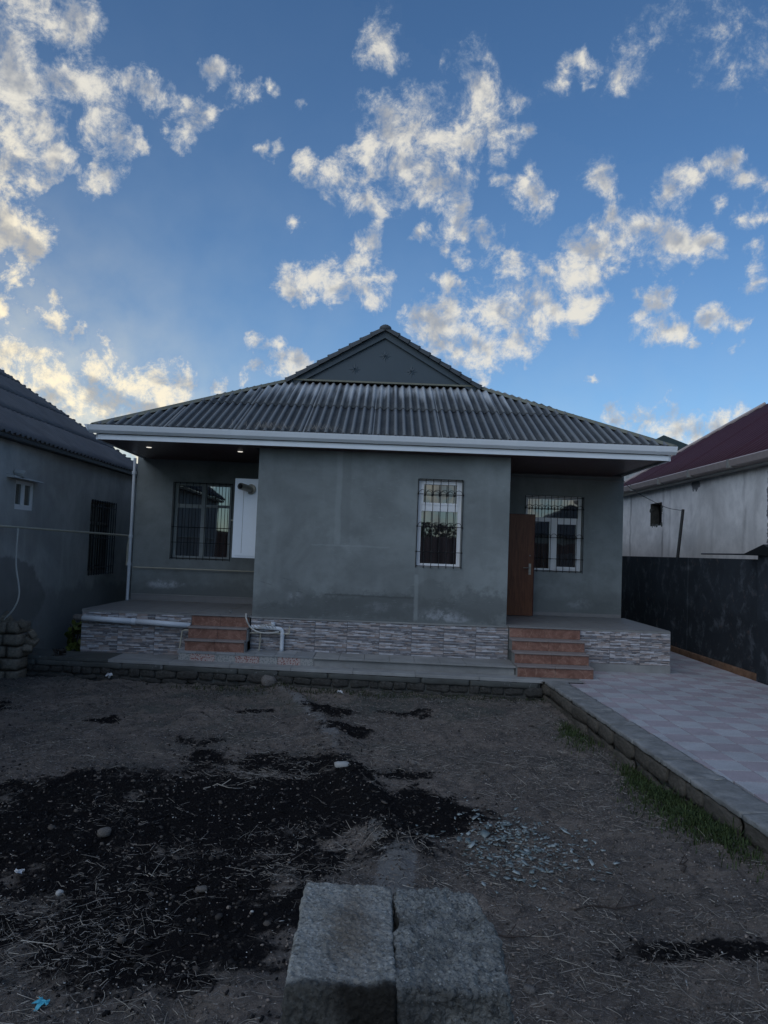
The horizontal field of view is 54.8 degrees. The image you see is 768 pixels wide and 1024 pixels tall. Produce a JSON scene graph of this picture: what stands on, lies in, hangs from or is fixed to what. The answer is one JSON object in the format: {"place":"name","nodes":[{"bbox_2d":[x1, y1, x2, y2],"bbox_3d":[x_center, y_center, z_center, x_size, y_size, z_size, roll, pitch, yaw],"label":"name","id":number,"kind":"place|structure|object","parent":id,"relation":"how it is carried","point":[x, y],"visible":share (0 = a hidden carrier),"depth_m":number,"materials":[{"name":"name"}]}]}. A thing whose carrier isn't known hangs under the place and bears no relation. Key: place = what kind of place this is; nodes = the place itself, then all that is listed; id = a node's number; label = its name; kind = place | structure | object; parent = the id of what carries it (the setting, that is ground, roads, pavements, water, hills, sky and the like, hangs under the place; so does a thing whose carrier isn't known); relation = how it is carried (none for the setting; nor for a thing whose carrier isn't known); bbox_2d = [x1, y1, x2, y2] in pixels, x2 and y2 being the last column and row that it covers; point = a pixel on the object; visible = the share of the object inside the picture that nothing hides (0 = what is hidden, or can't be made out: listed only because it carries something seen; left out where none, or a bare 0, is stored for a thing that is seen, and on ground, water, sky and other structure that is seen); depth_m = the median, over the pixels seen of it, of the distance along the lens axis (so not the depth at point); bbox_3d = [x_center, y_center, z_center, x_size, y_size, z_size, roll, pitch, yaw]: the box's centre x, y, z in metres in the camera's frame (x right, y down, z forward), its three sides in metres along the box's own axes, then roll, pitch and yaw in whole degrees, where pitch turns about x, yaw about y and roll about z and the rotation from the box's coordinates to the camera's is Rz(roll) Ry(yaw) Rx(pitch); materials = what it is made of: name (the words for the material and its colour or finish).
{"place":"outdoors","nodes":[
{"label":"outdoors","id":0,"kind":"place"},
{"bbox_2d":[0,624,767,1023],"bbox_3d":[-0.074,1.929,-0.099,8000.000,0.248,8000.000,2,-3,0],"label":"ground","id":1,"kind":"structure","parent":0,"point":[264,954],"depth_m":4.79,"materials":[{"name":"soil"}]},
{"bbox_2d":[14,868,24,873],"bbox_3d":[-2.100,2.054,4.235,0.054,0.035,0.101,2,-3,0],"label":"plastic scrap","id":2,"kind":"object","parent":1,"relation":"on","point":[18,871],"visible":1,"depth_m":4.26,"materials":[{"name":"plastic"}]},
{"bbox_2d":[0,610,39,678],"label":"stacked stone blocks","id":3,"kind":"structure","parent":1,"relation":"on","point":[18,644],"depth_m":10.32,"materials":[{"name":"stone"}]},
{"bbox_2d":[32,997,49,1010],"bbox_3d":[-1.443,2.087,3.116,0.071,0.069,0.090,2,-3,0],"label":"plastic scrap","id":4,"kind":"object","parent":1,"relation":"on","point":[40,1001],"visible":0.99,"depth_m":3.11,"materials":[{"name":"blue plastic"}]},
{"bbox_2d":[55,889,63,896],"bbox_3d":[-1.770,2.079,4.045,0.035,0.032,0.045,0,-4,34],"label":"stone","id":5,"kind":"object","parent":1,"relation":"on","point":[58,892],"visible":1,"depth_m":4.03,"materials":[{"name":"grey stone"}]},
{"bbox_2d":[0,369,137,669],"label":"neighbour house","id":6,"kind":"structure","parent":1,"relation":"on","point":[61,469],"depth_m":12.25,"materials":[{"name":"grey concrete"}]},
{"bbox_2d":[14,480,32,510],"bbox_3d":[-5.318,-0.240,10.881,0.054,0.418,0.570,2,-3,0],"label":"window","id":7,"kind":"structure","parent":6,"relation":"in","point":[23,490],"depth_m":10.88,"materials":[{"name":"white plastic"}]},
{"bbox_2d":[87,500,116,575],"bbox_3d":[-5.353,0.482,13.913,0.178,1.375,1.220,2,-3,0],"label":"window","id":8,"kind":"structure","parent":6,"relation":"in","point":[100,510],"depth_m":13.97,"materials":[{"name":"black glass"}]},
{"bbox_2d":[97,827,111,837],"bbox_3d":[-1.829,2.098,4.847,0.091,0.066,0.078,5,-4,-39],"label":"stone","id":9,"kind":"object","parent":1,"relation":"on","point":[104,832],"visible":1,"depth_m":4.82,"materials":[{"name":"grey stone"}]},
{"bbox_2d":[195,885,207,891],"bbox_3d":[-1.033,2.134,4.195,0.070,0.030,0.047,2,-3,2],"label":"stone","id":10,"kind":"object","parent":1,"relation":"on","point":[202,888],"visible":1,"depth_m":4.18,"materials":[{"name":"grey stone"}]},
{"bbox_2d":[203,779,239,788],"bbox_3d":[-1.287,2.191,5.940,0.312,0.074,0.072,3,-3,-23],"label":"twig","id":11,"kind":"object","parent":1,"relation":"on","point":[221,785],"visible":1,"depth_m":5.93,"materials":[{"name":"wood"}]},
{"bbox_2d":[261,675,276,686],"bbox_3d":[-1.596,2.333,10.248,0.212,0.170,0.237,3,-3,-20],"label":"stone","id":12,"kind":"object","parent":1,"relation":"on","point":[268,680],"visible":0.95,"depth_m":10.16,"materials":[{"name":"grey stone"}]},
{"bbox_2d":[25,648,542,700],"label":"retaining wall","id":13,"kind":"structure","parent":1,"relation":"on","point":[147,668],"depth_m":10.43,"materials":[{"name":"concrete"}]},
{"bbox_2d":[52,648,66,655],"bbox_3d":[-4.711,2.043,10.745,0.201,0.146,0.211,4,-3,-26],"label":"dry weed","id":14,"kind":"object","parent":13,"relation":"on","point":[60,651],"visible":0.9,"depth_m":10.72,"materials":[{"name":"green plant"}]},
{"bbox_2d":[64,620,81,650],"bbox_3d":[-4.731,1.909,11.405,0.332,0.506,0.331,4,-3,-29],"label":"squash plant","id":15,"kind":"object","parent":13,"relation":"on","point":[70,634],"visible":0.8,"depth_m":11.36,"materials":[{"name":"green plant"}]},
{"bbox_2d":[177,649,515,674],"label":"terrace","id":16,"kind":"structure","parent":13,"relation":"on","point":[453,664],"depth_m":10.68,"materials":[{"name":"concrete"}]},
{"bbox_2d":[136,680,546,709],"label":"weeds","id":17,"kind":"object","parent":1,"relation":"on","point":[291,688],"visible":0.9,"depth_m":10.06,"materials":[{"name":"green plant"}]},
{"bbox_2d":[334,761,348,767],"bbox_3d":[-0.358,2.155,6.327,0.131,0.050,0.096,3,-3,-10],"label":"stone","id":18,"kind":"object","parent":1,"relation":"on","point":[338,764],"visible":1,"depth_m":6.30,"materials":[{"name":"white stone"}]},
{"bbox_2d":[80,324,678,682],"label":"house","id":19,"kind":"structure","parent":1,"relation":"on","point":[428,503],"depth_m":11.35,"materials":[{"name":"concrete"}]},
{"bbox_2d":[0,525,128,564],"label":"gas main pipe","id":20,"kind":"object","parent":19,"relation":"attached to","point":[34,528],"visible":1,"depth_m":11.62,"materials":[{"name":"grey metal"}]},
{"bbox_2d":[4,528,19,619],"bbox_3d":[-5.179,0.869,10.365,0.214,1.287,0.032,2,-3,6],"label":"white cable","id":21,"kind":"object","parent":20,"relation":"hanging from","point":[14,607],"visible":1,"depth_m":10.35,"materials":[{"name":"white plastic"}]},
{"bbox_2d":[73,614,190,627],"bbox_3d":[-3.791,1.637,11.129,1.774,0.149,0.112,2,-3,0],"label":"drain pipe","id":22,"kind":"object","parent":19,"relation":"attached to","point":[80,617],"visible":0.98,"depth_m":11.09,"materials":[{"name":"plastic"}]},
{"bbox_2d":[179,629,187,647],"bbox_3d":[-2.865,1.888,11.002,0.342,0.283,0.044,2,-3,0],"label":"bent pipe","id":23,"kind":"object","parent":19,"relation":"attached to","point":[181,637],"visible":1,"depth_m":11.00,"materials":[{"name":"grey metal"}]},
{"bbox_2d":[133,566,253,571],"bbox_3d":[-3.281,1.018,13.229,2.441,0.047,0.142,2,-3,0],"label":"gas pipe","id":24,"kind":"object","parent":19,"relation":"attached to","point":[193,569],"visible":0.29,"depth_m":13.28,"materials":[{"name":"grey metal"}]},
{"bbox_2d":[169,482,232,560],"bbox_3d":[-3.299,0.173,13.461,1.086,1.403,0.163,2,-3,0],"label":"window","id":25,"kind":"structure","parent":19,"relation":"in","point":[203,511],"depth_m":13.50,"materials":[{"name":"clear glass"}]},
{"bbox_2d":[231,478,257,557],"bbox_3d":[-2.216,0.102,12.027,0.530,1.290,0.658,2,-3,0],"label":"boiler cabinet","id":26,"kind":"object","parent":19,"relation":"attached to","point":[244,518],"visible":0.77,"depth_m":11.99,"materials":[{"name":"white metal"}]},
{"bbox_2d":[245,613,278,633],"bbox_3d":[-1.830,1.674,11.104,0.534,0.284,0.152,2,-3,0],"label":"hose","id":27,"kind":"object","parent":19,"relation":"hanging from","point":[256,630],"visible":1,"depth_m":11.05,"materials":[{"name":"white plastic"}]},
{"bbox_2d":[251,622,284,650],"bbox_3d":[-1.747,1.863,11.127,0.513,0.430,0.077,2,-3,0],"label":"waste pipe","id":28,"kind":"object","parent":19,"relation":"attached to","point":[282,632],"visible":0.98,"depth_m":11.11,"materials":[{"name":"white plastic"}]},
{"bbox_2d":[253,624,275,628],"bbox_3d":[-1.787,1.715,11.081,0.367,0.084,0.091,2,-3,0],"label":"tangled wire","id":29,"kind":"object","parent":28,"relation":"attached to","point":[264,625],"visible":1,"depth_m":11.07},
{"bbox_2d":[250,627,289,634],"bbox_3d":[-1.707,1.771,11.114,0.605,0.126,0.025,2,-3,1],"label":"gas branch pipe","id":30,"kind":"object","parent":28,"relation":"attached to","point":[274,633],"visible":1,"depth_m":11.10,"materials":[{"name":"grey metal"}]},
{"bbox_2d":[415,479,463,568],"bbox_3d":[0.850,0.181,11.361,0.717,1.358,0.172,2,-3,0],"label":"window","id":31,"kind":"structure","parent":19,"relation":"in","point":[438,532],"depth_m":11.40,"materials":[{"name":"white plastic"}]},
{"bbox_2d":[506,513,535,615],"bbox_3d":[2.259,0.911,12.930,0.725,1.770,0.118,2,-3,0],"label":"door","id":32,"kind":"structure","parent":19,"relation":"in","point":[521,547],"depth_m":12.94,"materials":[{"name":"brown wood"}]},
{"bbox_2d":[525,495,583,572],"bbox_3d":[3.071,0.402,13.457,1.082,1.383,0.172,2,-3,0],"label":"window","id":33,"kind":"structure","parent":19,"relation":"in","point":[558,538],"depth_m":13.50,"materials":[{"name":"white plastic"}]},
{"bbox_2d":[0,675,767,1023],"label":"dry straw","id":34,"kind":"object","parent":1,"relation":"on","point":[458,861],"visible":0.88,"depth_m":4.41,"materials":[{"name":"beige plant"}]},
{"bbox_2d":[0,680,767,1022],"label":"pale chips","id":35,"kind":"object","parent":1,"relation":"on","point":[338,842],"visible":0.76,"depth_m":4.77,"materials":[{"name":"grey stone"}]},
{"bbox_2d":[0,700,767,1023],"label":"black compost","id":36,"kind":"object","parent":1,"relation":"on","point":[195,958],"visible":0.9,"depth_m":4.69,"materials":[{"name":"black soil"}]},
{"bbox_2d":[0,676,767,1023],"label":"soil crumbs","id":37,"kind":"object","parent":1,"relation":"on","point":[10,1010],"visible":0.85,"depth_m":4.83,"materials":[{"name":"brown soil"}]},
{"bbox_2d":[1,676,767,1021],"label":"soil clods","id":38,"kind":"object","parent":1,"relation":"on","point":[123,940],"visible":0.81,"depth_m":4.81,"materials":[{"name":"brown soil"}]},
{"bbox_2d":[281,882,513,1023],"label":"stone blocks","id":39,"kind":"structure","parent":1,"relation":"on","point":[362,954],"depth_m":1.29,"materials":[{"name":"grey stone"}]},
{"bbox_2d":[498,924,537,937],"bbox_3d":[0.640,2.200,3.878,0.353,0.048,0.089,2,-3,0],"label":"twig","id":40,"kind":"object","parent":1,"relation":"on","point":[507,936],"visible":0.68,"depth_m":3.85,"materials":[{"name":"brown wood"}]},
{"bbox_2d":[415,797,631,910],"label":"glass shards","id":41,"kind":"object","parent":1,"relation":"on","point":[485,834],"visible":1,"depth_m":4.99,"materials":[{"name":"glass"}]},
{"bbox_2d":[523,984,536,993],"bbox_3d":[0.667,2.190,3.392,0.052,0.042,0.067,4,-4,-35],"label":"stone","id":42,"kind":"object","parent":1,"relation":"on","point":[530,988],"visible":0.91,"depth_m":3.38,"materials":[{"name":"grey stone"}]},
{"bbox_2d":[550,714,610,757],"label":"grass","id":43,"kind":"structure","parent":1,"relation":"on","point":[570,732],"depth_m":8.05,"materials":[{"name":"green plant"}]},
{"bbox_2d":[574,897,654,910],"bbox_3d":[1.311,2.225,4.208,0.506,0.037,0.081,3,-3,-7],"label":"twig","id":44,"kind":"object","parent":1,"relation":"on","point":[576,909],"visible":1,"depth_m":4.19,"materials":[{"name":"brown wood"}]},
{"bbox_2d":[540,683,767,853],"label":"kerb wall","id":45,"kind":"structure","parent":1,"relation":"on","point":[626,750],"depth_m":6.66,"materials":[{"name":"concrete"}]},
{"bbox_2d":[541,651,767,836],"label":"paved yard","id":46,"kind":"structure","parent":1,"relation":"on","point":[701,726],"depth_m":7.94,"materials":[{"name":"grey tile"}]},
{"bbox_2d":[621,544,767,684],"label":"boundary wall","id":47,"kind":"structure","parent":46,"relation":"on","point":[715,608],"depth_m":12.72,"materials":[{"name":"black concrete"}]},
{"bbox_2d":[676,509,684,556],"bbox_3d":[5.874,1.311,14.739,0.189,2.744,0.059,4,-3,-24],"label":"metal post","id":48,"kind":"object","parent":47,"relation":"on","point":[680,533],"visible":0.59,"depth_m":14.76,"materials":[{"name":"black metal"}]},
{"bbox_2d":[623,480,681,510],"bbox_3d":[5.103,-0.301,14.178,2.208,0.426,0.154,5,-4,-41],"label":"overhead wire","id":49,"kind":"object","parent":48,"relation":"attached to","point":[649,499],"visible":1,"depth_m":14.17,"materials":[{"name":"black metal"}]},
{"bbox_2d":[701,553,741,554],"bbox_3d":[5.688,0.694,12.192,0.028,0.024,2.200,2,-3,1],"label":"rebar","id":50,"kind":"object","parent":47,"relation":"on","point":[720,554],"visible":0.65,"depth_m":12.53,"materials":[{"name":"black metal"}]},
{"bbox_2d":[670,645,755,680],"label":"base kerb","id":51,"kind":"structure","parent":46,"relation":"on","point":[725,666],"depth_m":12.21,"materials":[{"name":"grey concrete"}]},
{"bbox_2d":[624,435,687,480],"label":"house","id":52,"kind":"structure","parent":1,"relation":"on","point":[680,445],"depth_m":46.83,"materials":[{"name":"grey metal"}]},
{"bbox_2d":[586,752,767,882],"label":"grass","id":53,"kind":"structure","parent":1,"relation":"on","point":[672,807],"depth_m":5.40,"materials":[{"name":"green plant"}]},
{"bbox_2d":[679,854,687,872],"bbox_3d":[1.864,2.174,4.611,0.048,0.046,0.244,1,-3,27],"label":"twig","id":54,"kind":"object","parent":1,"relation":"on","point":[685,867],"visible":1,"depth_m":4.59,"materials":[{"name":"wood"}]},
{"bbox_2d":[622,402,767,558],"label":"neighbour house","id":55,"kind":"structure","parent":1,"relation":"on","point":[713,484],"depth_m":14.96,"materials":[{"name":"paint"}]},
{"bbox_2d":[0,0,767,463],"bbox_3d":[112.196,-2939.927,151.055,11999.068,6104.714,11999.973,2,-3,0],"label":"cloud","id":56,"kind":"structure","parent":0,"point":[20,90],"depth_m":5396.16,"materials":[{"name":"white"}]},
{"bbox_2d":[0,0,767,443],"label":"sky","id":57,"kind":"structure","parent":0,"point":[187,251],"materials":[{"name":"blue"}]}
]}

